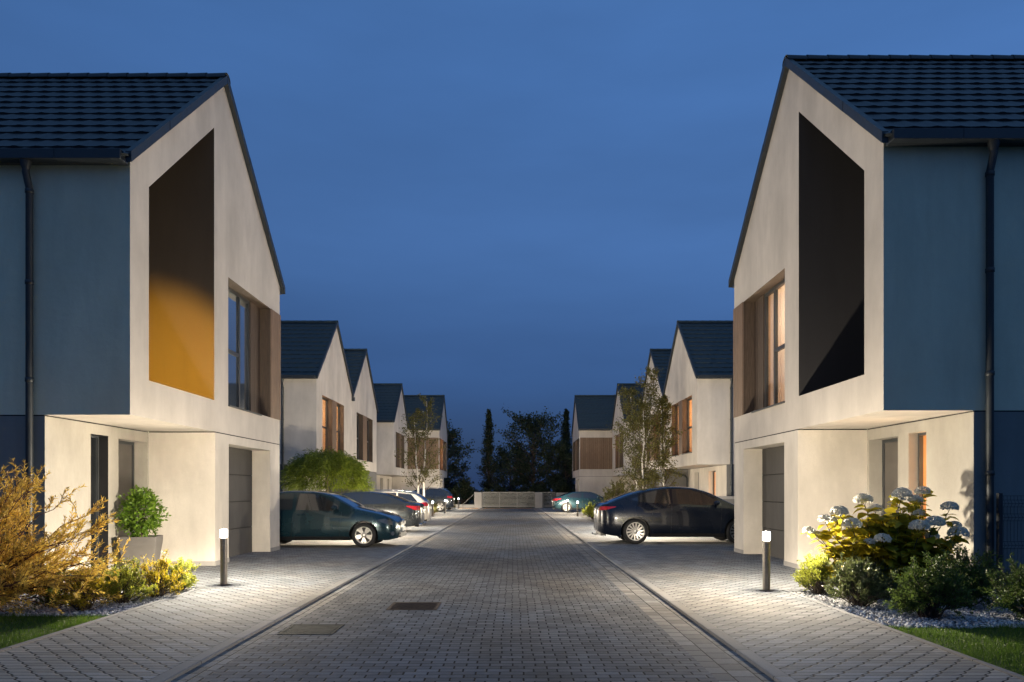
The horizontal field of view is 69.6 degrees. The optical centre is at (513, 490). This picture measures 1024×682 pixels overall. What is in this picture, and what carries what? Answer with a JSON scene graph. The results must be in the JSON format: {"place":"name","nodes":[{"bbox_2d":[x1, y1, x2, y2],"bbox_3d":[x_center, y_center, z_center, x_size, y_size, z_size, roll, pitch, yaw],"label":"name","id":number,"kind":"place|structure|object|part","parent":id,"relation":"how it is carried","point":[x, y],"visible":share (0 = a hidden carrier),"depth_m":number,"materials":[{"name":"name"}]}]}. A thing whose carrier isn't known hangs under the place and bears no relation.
{"place":"outdoors","nodes":[
{"label":"outdoors","id":0,"kind":"place"},
{"bbox_2d":[0,612,106,648],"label":"lawn","id":1,"kind":"structure","parent":0,"point":[19,623],"depth_m":8.23,"materials":[{"name":"green plant"}]},
{"bbox_2d":[0,588,194,616],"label":"gravel","id":2,"kind":"structure","parent":0,"point":[101,611],"depth_m":9.42,"materials":[{"name":"grey gravel"}]},
{"bbox_2d":[0,587,326,681],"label":"pavement","id":3,"kind":"structure","parent":0,"point":[145,644],"depth_m":7.46,"materials":[{"name":"grey concrete"}]},
{"bbox_2d":[97,508,478,586],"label":"pavement","id":4,"kind":"structure","parent":0,"point":[310,563],"depth_m":15.53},
{"bbox_2d":[118,535,162,571],"bbox_3d":[-6.840,1.170,13.550,0.619,0.660,0.619,0,0,-14],"label":"planter pot","id":5,"kind":"object","parent":4,"relation":"on","point":[138,547],"visible":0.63,"depth_m":13.29,"materials":[{"name":"concrete"}]},
{"bbox_2d":[115,485,171,536],"bbox_3d":[-6.861,0.417,13.532,0.887,1.064,0.912,0,0,27],"label":"clipped tree","id":6,"kind":"object","parent":5,"relation":"in","point":[141,499],"visible":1,"depth_m":13.40,"materials":[{"name":"green plant"}]},
{"bbox_2d":[0,73,284,577],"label":"gabled house","id":7,"kind":"structure","parent":4,"relation":"on","point":[142,287],"depth_m":13.35,"materials":[{"name":"paint"}]},
{"bbox_2d":[91,435,98,570],"bbox_3d":[-7.455,0.265,12.930,0.070,2.470,0.540,0,0,0],"label":"window","id":8,"kind":"structure","parent":7,"relation":"in","point":[94,439],"depth_m":13.12,"materials":[{"name":"black glass"}]},
{"bbox_2d":[119,440,133,567],"bbox_3d":[-7.550,0.275,14.075,0.080,2.450,1.050,0,0,0],"label":"door","id":9,"kind":"structure","parent":7,"relation":"in","point":[126,449],"depth_m":14.31,"materials":[{"name":"paint"}]},
{"bbox_2d":[229,447,251,556],"bbox_3d":[-6.410,0.265,16.685,0.060,2.470,2.610,0,0,0],"label":"garage door","id":10,"kind":"structure","parent":7,"relation":"in","point":[240,460],"depth_m":17.23,"materials":[{"name":"metal"}]},
{"bbox_2d":[228,287,261,415],"bbox_3d":[-6.095,-3.095,16.345,0.370,2.690,1.990,0,0,0],"label":"window","id":11,"kind":"structure","parent":7,"relation":"in","point":[238,306],"depth_m":16.68,"materials":[{"name":"clear glass"}]},
{"bbox_2d":[217,528,230,585],"bbox_3d":[-4.590,1.046,11.680,0.200,0.908,0.200,0,0,0],"label":"bollard lamp","id":12,"kind":"object","parent":4,"relation":"on","point":[223,561],"visible":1,"depth_m":11.64,"materials":[{"name":"metal"}]},
{"bbox_2d":[280,446,375,492],"bbox_3d":[-7.706,-0.144,30.550,3.949,3.393,4.196,0,0,0],"label":"bush","id":13,"kind":"object","parent":4,"relation":"on","point":[321,464],"visible":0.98,"depth_m":29.73,"materials":[{"name":"green plant"}]},
{"bbox_2d":[280,490,405,546],"bbox_3d":[-5.112,0.750,20.150,4.240,1.500,2.051,0,0,0],"label":"parked car","id":14,"kind":"object","parent":4,"relation":"on","point":[313,515],"visible":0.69,"depth_m":19.30,"materials":[{"name":"teal paint"}]},
{"bbox_3d":[-6.235,0.298,19.392,0.870,0.435,0.174,0,0,0],"label":"side window","id":15,"kind":"part","parent":14,"relation":"part of","materials":[{"name":"black glass"}]},
{"bbox_3d":[-5.160,0.310,19.390,1.120,0.460,0.177,0,0,0],"label":"side window","id":16,"kind":"part","parent":14,"relation":"part of","materials":[{"name":"black glass"}]},
{"bbox_2d":[342,491,425,526],"bbox_3d":[-5.704,0.762,27.000,4.848,1.475,2.077,0,0,0],"label":"parked car","id":17,"kind":"object","parent":4,"relation":"on","point":[411,513],"visible":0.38,"depth_m":26.19,"materials":[{"name":"grey paint"}]},
{"bbox_3d":[-6.000,0.308,26.217,1.100,0.415,0.160,0,0,0],"label":"side window","id":18,"kind":"part","parent":17,"relation":"part of","materials":[{"name":"black glass"}]},
{"bbox_3d":[-4.850,0.300,26.217,1.060,0.400,0.160,0,0,0],"label":"side window","id":19,"kind":"part","parent":17,"relation":"part of","materials":[{"name":"black glass"}]},
{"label":"rear window","id":20,"kind":"part","parent":17,"relation":"part of","materials":[{"name":"black glass"}]},
{"bbox_2d":[370,490,431,520],"bbox_3d":[-5.898,0.736,31.600,4.720,1.529,2.053,0,0,0],"label":"parked car","id":21,"kind":"object","parent":4,"relation":"on","point":[413,496],"visible":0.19,"depth_m":30.92,"materials":[{"name":"beige paint"}]},
{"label":"side window","id":22,"kind":"part","parent":21,"relation":"part of","materials":[{"name":"black glass"}]},
{"bbox_2d":[414,487,454,511],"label":"parked car","id":23,"kind":"object","parent":4,"relation":"on","point":[439,496],"visible":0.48,"depth_m":51.57,"materials":[{"name":"blue paint"}]},
{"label":"side window","id":24,"kind":"part","parent":23,"relation":"part of","materials":[{"name":"black glass"}]},
{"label":"side window","id":25,"kind":"part","parent":23,"relation":"part of","materials":[{"name":"black glass"}]},
{"label":"planting bed","id":26,"kind":"structure","parent":4,"relation":"on","visible":0},
{"bbox_2d":[394,393,445,496],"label":"birch tree","id":27,"kind":"object","parent":26,"relation":"on","point":[424,470],"visible":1,"depth_m":43.53,"materials":[{"name":"green plant"}]},
{"bbox_2d":[429,498,438,512],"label":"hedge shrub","id":28,"kind":"object","parent":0,"point":[435,505],"visible":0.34,"depth_m":45.03,"materials":[{"name":"green plant"}]},
{"bbox_2d":[196,508,718,681],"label":"road","id":29,"kind":"structure","parent":0,"point":[526,594],"depth_m":8.26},
{"bbox_2d":[277,624,343,634],"bbox_3d":[-2.210,1.537,8.070,0.580,0.034,0.580,0,0,0],"label":"manhole cover","id":30,"kind":"object","parent":29,"relation":"on","point":[312,629],"visible":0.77,"depth_m":8.06,"materials":[{"name":"grey metal"}]},
{"bbox_2d":[170,508,482,681],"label":"gutter strip","id":31,"kind":"object","parent":29,"relation":"on","point":[199,672],"visible":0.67,"depth_m":8.26,"materials":[{"name":"grey concrete"}]},
{"bbox_2d":[386,602,440,609],"bbox_3d":[-1.305,1.535,9.700,0.650,0.038,0.640,0,0,0],"label":"drain cover","id":32,"kind":"object","parent":29,"relation":"on","point":[414,605],"visible":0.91,"depth_m":9.64,"materials":[{"name":"metal"}]},
{"bbox_2d":[533,508,775,681],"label":"gutter strip","id":33,"kind":"object","parent":29,"relation":"on","point":[718,660],"visible":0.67,"depth_m":8.26,"materials":[{"name":"grey concrete"}]},
{"bbox_2d":[146,491,797,681],"bbox_3d":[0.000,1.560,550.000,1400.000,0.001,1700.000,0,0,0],"label":"ground","id":34,"kind":"structure","parent":0,"point":[504,507],"depth_m":66.87,"materials":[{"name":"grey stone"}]},
{"bbox_2d":[0,587,205,651],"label":"edging","id":35,"kind":"object","parent":34,"relation":"on","point":[73,627],"visible":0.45,"depth_m":8.32,"materials":[{"name":"concrete"}]},
{"bbox_2d":[147,508,480,681],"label":"kerb","id":36,"kind":"structure","parent":34,"relation":"on","point":[188,665],"depth_m":8.11,"materials":[{"name":"concrete"}]},
{"bbox_2d":[279,320,353,491],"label":"gabled house","id":37,"kind":"structure","parent":34,"relation":"on","point":[317,393],"depth_m":34.85,"materials":[{"name":"paint"}]},
{"bbox_2d":[322,398,326,449],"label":"window","id":38,"kind":"structure","parent":37,"relation":"in","point":[324,402],"depth_m":36.11,"materials":[{"name":"orange glass"}]},
{"bbox_2d":[337,405,338,450],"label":"window","id":39,"kind":"structure","parent":37,"relation":"in","point":[337,405],"depth_m":38.64,"materials":[{"name":"brown glass"}]},
{"bbox_2d":[329,348,378,493],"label":"gabled house","id":40,"kind":"structure","parent":34,"relation":"on","point":[365,410],"depth_m":43.91,"materials":[{"name":"paint"}]},
{"bbox_2d":[357,415,363,460],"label":"window","id":41,"kind":"structure","parent":40,"relation":"in","point":[357,415],"depth_m":43.40,"materials":[{"name":"black glass"}]},
{"bbox_2d":[367,419,372,462],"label":"window","id":42,"kind":"structure","parent":40,"relation":"in","point":[367,419],"depth_m":46.37,"materials":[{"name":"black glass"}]},
{"bbox_2d":[374,383,407,490],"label":"gabled house","id":43,"kind":"structure","parent":34,"relation":"on","point":[390,399],"depth_m":56.32,"materials":[{"name":"paint"}]},
{"bbox_2d":[392,395,447,490],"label":"gabled house","id":44,"kind":"structure","parent":34,"relation":"on","point":[440,427],"depth_m":62.45,"materials":[{"name":"paint"}]},
{"bbox_2d":[444,419,481,490],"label":"broadleaf tree","id":45,"kind":"object","parent":34,"relation":"on","point":[454,450],"visible":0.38,"depth_m":77.87,"materials":[{"name":"green plant"}]},
{"bbox_2d":[455,504,473,507],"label":"wall","id":46,"kind":"structure","parent":34,"relation":"on","point":[465,505],"depth_m":63.45,"materials":[{"name":"concrete"}]},
{"bbox_2d":[449,477,482,503],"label":"dark bush","id":47,"kind":"object","parent":34,"relation":"on","point":[463,492],"visible":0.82,"depth_m":69.02,"materials":[{"name":"green plant"}]},
{"bbox_2d":[474,492,481,507],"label":"gate pillar","id":48,"kind":"structure","parent":34,"relation":"on","point":[477,499],"depth_m":63.40,"materials":[{"name":"concrete"}]},
{"bbox_2d":[482,492,534,507],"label":"sliding gate","id":49,"kind":"structure","parent":48,"relation":"attached to","point":[499,495],"depth_m":63.59,"materials":[{"name":"metal"}]},
{"bbox_2d":[474,408,499,491],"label":"poplar tree","id":50,"kind":"object","parent":34,"relation":"on","point":[488,457],"visible":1,"depth_m":79.78,"materials":[{"name":"green plant"}]},
{"bbox_2d":[483,484,520,504],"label":"dark bush","id":51,"kind":"object","parent":34,"relation":"on","point":[499,487],"visible":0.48,"depth_m":69.92,"materials":[{"name":"grey concrete"}]},
{"bbox_2d":[491,440,537,493],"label":"broadleaf tree","id":52,"kind":"object","parent":34,"relation":"on","point":[502,482],"visible":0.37,"depth_m":83.31,"materials":[{"name":"green plant"}]},
{"bbox_2d":[493,406,571,496],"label":"broadleaf tree","id":53,"kind":"object","parent":34,"relation":"on","point":[535,426],"visible":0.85,"depth_m":76.19,"materials":[{"name":"green plant"}]},
{"bbox_2d":[515,481,550,504],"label":"dark bush","id":54,"kind":"object","parent":34,"relation":"on","point":[541,488],"visible":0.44,"depth_m":69.47,"materials":[{"name":"green plant"}]},
{"bbox_2d":[535,492,542,507],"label":"gate pillar","id":55,"kind":"structure","parent":34,"relation":"on","point":[538,499],"depth_m":63.40,"materials":[{"name":"concrete"}]},
{"bbox_2d":[543,492,555,507],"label":"garden gate","id":56,"kind":"structure","parent":55,"relation":"attached to","point":[547,498],"depth_m":63.59,"materials":[{"name":"metal"}]},
{"bbox_2d":[533,437,574,496],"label":"broadleaf tree","id":57,"kind":"object","parent":34,"relation":"on","point":[563,455],"visible":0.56,"depth_m":73.20,"materials":[{"name":"green plant"}]},
{"bbox_2d":[543,478,574,500],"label":"dark bush","id":58,"kind":"object","parent":34,"relation":"on","point":[566,488],"visible":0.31,"depth_m":68.90,"materials":[{"name":"green plant"}]},
{"bbox_2d":[559,408,574,486],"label":"poplar tree","id":59,"kind":"object","parent":34,"relation":"on","point":[564,433],"visible":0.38,"depth_m":79.80,"materials":[{"name":"green plant"}]},
{"bbox_2d":[571,395,627,496],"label":"gabled house","id":60,"kind":"structure","parent":34,"relation":"on","point":[591,434],"depth_m":62.10,"materials":[{"name":"paint"}]},
{"bbox_2d":[611,383,643,491],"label":"gabled house","id":61,"kind":"structure","parent":34,"relation":"on","point":[617,460],"depth_m":58.01,"materials":[{"name":"paint"}]},
{"bbox_2d":[641,348,687,486],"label":"gabled house","id":62,"kind":"structure","parent":34,"relation":"on","point":[658,358],"depth_m":43.10,"materials":[{"name":"paint"}]},
{"bbox_2d":[538,508,796,681],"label":"kerb","id":63,"kind":"structure","parent":34,"relation":"on","point":[771,671],"depth_m":8.10,"materials":[{"name":"concrete"}]},
{"bbox_2d":[662,320,733,495],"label":"gabled house","id":64,"kind":"structure","parent":34,"relation":"on","point":[698,388],"depth_m":34.58,"materials":[{"name":"paint"}]},
{"bbox_2d":[671,405,678,456],"bbox_3d":[8.435,-3.095,37.860,0.370,2.690,1.680,0,0,0],"label":"window","id":65,"kind":"structure","parent":64,"relation":"in","point":[677,405],"depth_m":38.64,"materials":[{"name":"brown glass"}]},
{"bbox_2d":[682,398,691,454],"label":"window","id":66,"kind":"structure","parent":64,"relation":"in","point":[689,400],"depth_m":36.11,"materials":[{"name":"orange glass"}]},
{"bbox_2d":[713,471,715,495],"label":"window","id":67,"kind":"structure","parent":64,"relation":"in","point":[714,472],"depth_m":36.34,"materials":[{"name":"orange glass"}]},
{"bbox_2d":[784,590,1023,679],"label":"edging","id":68,"kind":"object","parent":34,"relation":"on","point":[1008,672],"visible":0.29,"depth_m":7.45,"materials":[{"name":"concrete"}]},
{"bbox_2d":[812,595,1021,627],"bbox_3d":[10.050,1.528,9.530,11.900,0.001,2.760,0,0,0],"label":"gravel bed","id":69,"kind":"object","parent":34,"relation":"on","point":[921,621],"depth_m":8.86,"materials":[{"name":"grey gravel"}]},
{"bbox_2d":[790,546,845,594],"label":"green shrub","id":70,"kind":"object","parent":69,"relation":"on","point":[815,576],"visible":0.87,"depth_m":10.62,"materials":[{"name":"green plant"}]},
{"bbox_2d":[822,552,903,606],"bbox_3d":[4.519,1.193,9.621,1.041,0.732,0.948,0,0,0],"label":"green shrub","id":71,"kind":"object","parent":69,"relation":"on","point":[861,583],"visible":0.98,"depth_m":9.55,"materials":[{"name":"green plant"}]},
{"bbox_2d":[833,552,897,599],"bbox_3d":[4.904,1.199,10.194,0.813,0.720,0.871,0,0,0],"label":"green shrub","id":72,"kind":"object","parent":69,"relation":"on","point":[874,564],"visible":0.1,"depth_m":10.14,"materials":[{"name":"green plant"}]},
{"bbox_2d":[801,486,969,598],"bbox_3d":[5.260,0.746,10.540,2.253,1.621,1.157,0,0,0],"label":"hydrangea","id":73,"kind":"object","parent":69,"relation":"on","point":[898,540],"visible":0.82,"depth_m":10.33,"materials":[{"name":"green plant"}]},
{"bbox_2d":[882,551,977,619],"bbox_3d":[4.936,1.136,8.735,0.970,0.846,0.999,0,0,34],"label":"green shrub","id":74,"kind":"object","parent":69,"relation":"on","point":[925,597],"visible":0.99,"depth_m":8.59,"materials":[{"name":"green plant"}]},
{"bbox_2d":[919,535,1015,608],"bbox_3d":[5.860,1.074,9.661,0.962,0.970,1.191,0,0,-45],"label":"green shrub","id":75,"kind":"object","parent":69,"relation":"on","point":[975,573],"visible":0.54,"depth_m":9.40,"materials":[{"name":"green plant"}]},
{"bbox_2d":[977,551,1023,622],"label":"green shrub","id":76,"kind":"object","parent":69,"relation":"on","point":[1010,600],"visible":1,"depth_m":8.65,"materials":[{"name":"green plant"}]},
{"bbox_2d":[996,493,1023,594],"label":"fence","id":77,"kind":"object","parent":69,"relation":"on","point":[999,524],"visible":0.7,"depth_m":10.60,"materials":[{"name":"metal"}]},
{"label":"gravel bed","id":78,"kind":"structure","parent":34,"relation":"on","visible":0},
{"bbox_2d":[26,568,86,609],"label":"shrub","id":79,"kind":"object","parent":78,"relation":"on","point":[46,599],"visible":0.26,"depth_m":9.38,"materials":[{"name":"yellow plant"}]},
{"bbox_2d":[0,458,142,614],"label":"golden bush","id":80,"kind":"object","parent":78,"relation":"on","point":[18,583],"visible":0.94,"depth_m":9.09,"materials":[{"name":"yellow plant"}]},
{"bbox_2d":[47,561,124,611],"bbox_3d":[-5.382,1.222,9.254,0.778,0.672,0.814,0,0,0],"label":"shrub","id":81,"kind":"object","parent":78,"relation":"on","point":[81,603],"visible":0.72,"depth_m":9.17,"materials":[{"name":"green plant"}]},
{"bbox_2d":[89,555,140,590],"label":"shrub","id":82,"kind":"object","parent":78,"relation":"on","point":[112,571],"visible":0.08,"depth_m":10.59,"materials":[{"name":"yellow plant"}]},
{"bbox_2d":[98,556,158,604],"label":"shrub","id":83,"kind":"object","parent":78,"relation":"on","point":[127,582],"visible":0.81,"depth_m":9.80,"materials":[{"name":"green plant"}]},
{"bbox_2d":[124,550,187,598],"bbox_3d":[-5.036,1.183,10.450,0.745,0.751,0.758,0,0,30],"label":"shrub","id":84,"kind":"object","parent":78,"relation":"on","point":[156,576],"visible":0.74,"depth_m":10.40,"materials":[{"name":"yellow plant"}]},
{"bbox_2d":[156,556,200,590],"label":"shrub","id":85,"kind":"object","parent":78,"relation":"on","point":[188,578],"visible":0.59,"depth_m":10.94,"materials":[{"name":"yellow plant"}]},
{"bbox_2d":[0,0,1023,490],"label":"sky","id":86,"kind":"structure","parent":0,"point":[511,204],"materials":[{"name":"blue"}]},
{"bbox_2d":[541,508,838,589],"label":"pavement","id":87,"kind":"structure","parent":0,"point":[687,563],"depth_m":15.53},
{"bbox_2d":[551,491,604,511],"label":"parked car","id":88,"kind":"object","parent":87,"relation":"on","point":[580,498],"visible":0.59,"depth_m":50.28,"materials":[{"name":"blue paint"}]},
{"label":"side window","id":89,"kind":"part","parent":88,"relation":"part of","materials":[{"name":"black glass"}]},
{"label":"side window","id":90,"kind":"part","parent":88,"relation":"part of","materials":[{"name":"black glass"}]},
{"bbox_2d":[582,517,593,521],"bbox_3d":[5.175,1.494,37.700,2.850,0.001,8.600,0,0,0],"label":"planting bed","id":91,"kind":"object","parent":87,"relation":"on","point":[589,519],"visible":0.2,"depth_m":39.06,"materials":[{"name":"soil"}]},
{"bbox_2d":[582,502,592,516],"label":"hedge shrub","id":92,"kind":"object","parent":91,"relation":"on","point":[584,512],"visible":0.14,"depth_m":41.58,"materials":[{"name":"green plant"}]},
{"bbox_2d":[585,500,594,518],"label":"hedge shrub","id":93,"kind":"object","parent":91,"relation":"on","point":[589,508],"visible":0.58,"depth_m":38.86,"materials":[{"name":"green plant"}]},
{"bbox_2d":[598,474,628,501],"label":"bushy shrub","id":94,"kind":"object","parent":91,"relation":"on","point":[610,493],"visible":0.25,"depth_m":35.20,"materials":[{"name":"green plant"}]},
{"bbox_2d":[607,364,675,490],"bbox_3d":[6.083,-2.190,34.626,3.234,7.565,3.203,0,0,33],"label":"birch tree","id":95,"kind":"object","parent":91,"relation":"on","point":[641,451],"visible":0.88,"depth_m":34.37,"materials":[{"name":"green plant"}]},
{"bbox_2d":[592,486,733,543],"bbox_3d":[4.694,0.688,21.400,4.867,1.625,2.150,0,0,0],"label":"parked car","id":96,"kind":"object","parent":87,"relation":"on","point":[638,516],"visible":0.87,"depth_m":20.49,"materials":[{"name":"black paint"}]},
{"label":"rear window","id":97,"kind":"part","parent":96,"relation":"part of","materials":[{"name":"black glass"}]},
{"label":"side window","id":98,"kind":"part","parent":96,"relation":"part of","materials":[{"name":"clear glass"}]},
{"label":"side window","id":99,"kind":"part","parent":96,"relation":"part of","materials":[{"name":"black glass"}]},
{"bbox_2d":[647,394,685,485],"bbox_3d":[7.120,-1.474,34.839,1.828,6.122,1.732,0,0,-13],"label":"birch tree","id":100,"kind":"object","parent":87,"relation":"on","point":[663,401],"visible":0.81,"depth_m":34.66,"materials":[{"name":"green plant"}]},
{"bbox_2d":[717,496,733,503],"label":"garden wall","id":101,"kind":"structure","parent":87,"relation":"on","point":[730,499],"depth_m":32.17,"materials":[{"name":"concrete"}]},
{"bbox_2d":[662,590,1023,681],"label":"pavement","id":102,"kind":"structure","parent":0,"point":[798,638],"depth_m":7.22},
{"bbox_2d":[760,530,773,591],"bbox_3d":[3.780,1.046,11.020,0.200,0.908,0.200,0,0,0],"label":"bollard lamp","id":103,"kind":"object","parent":102,"relation":"on","point":[766,565],"visible":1,"depth_m":10.97,"materials":[{"name":"metal"}]},
{"bbox_2d":[728,55,1023,592],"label":"gabled house","id":104,"kind":"structure","parent":0,"point":[876,280],"depth_m":12.36,"materials":[{"name":"paint"}]},
{"bbox_2d":[751,279,784,412],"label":"window","id":105,"kind":"structure","parent":104,"relation":"in","point":[774,299],"depth_m":16.20,"materials":[{"name":"clear glass"}]},
{"bbox_2d":[762,446,783,558],"bbox_3d":[5.890,0.265,16.065,0.060,2.470,2.610,0,0,0],"label":"garage door","id":106,"kind":"structure","parent":104,"relation":"in","point":[772,458],"depth_m":16.62,"materials":[{"name":"metal"}]},
{"bbox_2d":[882,438,897,524],"bbox_3d":[7.030,0.275,13.455,0.080,2.450,1.050,0,0,0],"label":"door","id":107,"kind":"structure","parent":104,"relation":"in","point":[889,447],"depth_m":13.75,"materials":[{"name":"paint"}]},
{"bbox_2d":[918,432,925,519],"bbox_3d":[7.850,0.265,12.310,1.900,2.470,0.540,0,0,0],"label":"window","id":108,"kind":"structure","parent":104,"relation":"in","point":[921,436],"depth_m":12.54,"materials":[{"name":"orange glass"}]},
{"bbox_2d":[894,628,1023,674],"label":"lawn","id":109,"kind":"structure","parent":0,"point":[996,633],"depth_m":7.46,"materials":[{"name":"green plant"}]}
]}

